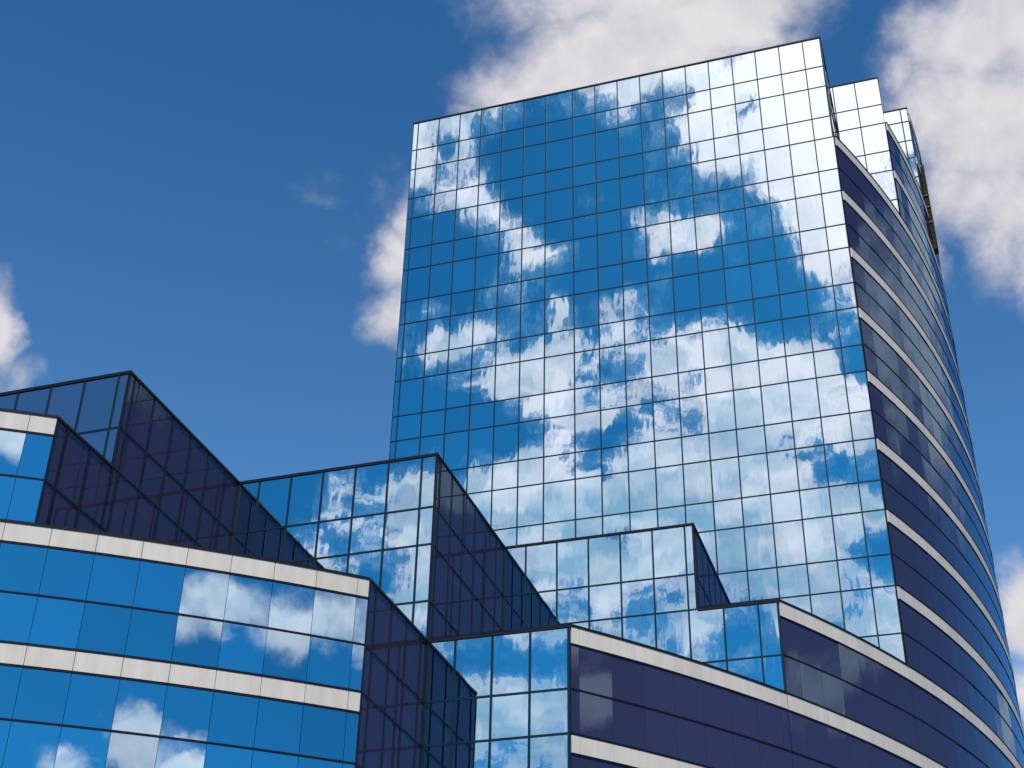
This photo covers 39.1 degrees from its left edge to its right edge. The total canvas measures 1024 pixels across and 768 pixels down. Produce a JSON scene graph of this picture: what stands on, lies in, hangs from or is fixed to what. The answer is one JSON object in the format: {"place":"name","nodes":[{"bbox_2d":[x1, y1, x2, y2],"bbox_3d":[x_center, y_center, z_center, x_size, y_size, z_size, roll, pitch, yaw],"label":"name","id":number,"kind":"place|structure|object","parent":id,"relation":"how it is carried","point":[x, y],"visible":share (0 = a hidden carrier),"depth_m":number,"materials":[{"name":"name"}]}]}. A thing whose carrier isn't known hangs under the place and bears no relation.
{"place":"outdoors","nodes":[
{"label":"outdoors","id":0,"kind":"place"},
{"bbox_2d":[0,370,239,550],"bbox_3d":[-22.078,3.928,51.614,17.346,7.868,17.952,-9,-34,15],"label":"corner block","id":1,"kind":"structure","parent":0,"point":[129,453],"depth_m":51.17,"materials":[{"name":"blue glass"}]},
{"bbox_2d":[0,518,427,767],"bbox_3d":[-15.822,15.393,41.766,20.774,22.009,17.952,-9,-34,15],"label":"curved wing","id":2,"kind":"structure","parent":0,"point":[120,651],"depth_m":44.38,"materials":[{"name":"blue glass"}]},
{"bbox_2d":[0,0,1023,729],"label":"sky","id":3,"kind":"structure","parent":0,"point":[206,201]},
{"bbox_2d":[389,36,1023,767],"bbox_3d":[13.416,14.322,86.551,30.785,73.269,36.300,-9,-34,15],"label":"glass tower","id":4,"kind":"structure","parent":0,"point":[707,298],"depth_m":77.67,"materials":[{"name":"blue glass"}]},
{"bbox_2d":[920,165,938,254],"bbox_3d":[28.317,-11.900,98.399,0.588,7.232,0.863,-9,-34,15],"label":"louvre screen","id":5,"kind":"object","parent":4,"relation":"attached to","point":[929,206],"visible":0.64,"depth_m":97.89,"materials":[{"name":"brown metal"}]},
{"bbox_2d":[503,523,922,767],"bbox_3d":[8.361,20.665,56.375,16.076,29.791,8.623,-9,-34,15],"label":"block","id":6,"kind":"structure","parent":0,"point":[850,700],"depth_m":59.64,"materials":[{"name":"blue glass"}]},
{"label":"ground","id":7,"kind":"structure","parent":0,"visible":0},
{"bbox_2d":[230,452,792,767],"bbox_3d":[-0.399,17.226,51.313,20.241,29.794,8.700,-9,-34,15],"label":"stepped block","id":8,"kind":"structure","parent":7,"relation":"on","point":[416,539],"depth_m":52.78,"materials":[{"name":"blue glass"}]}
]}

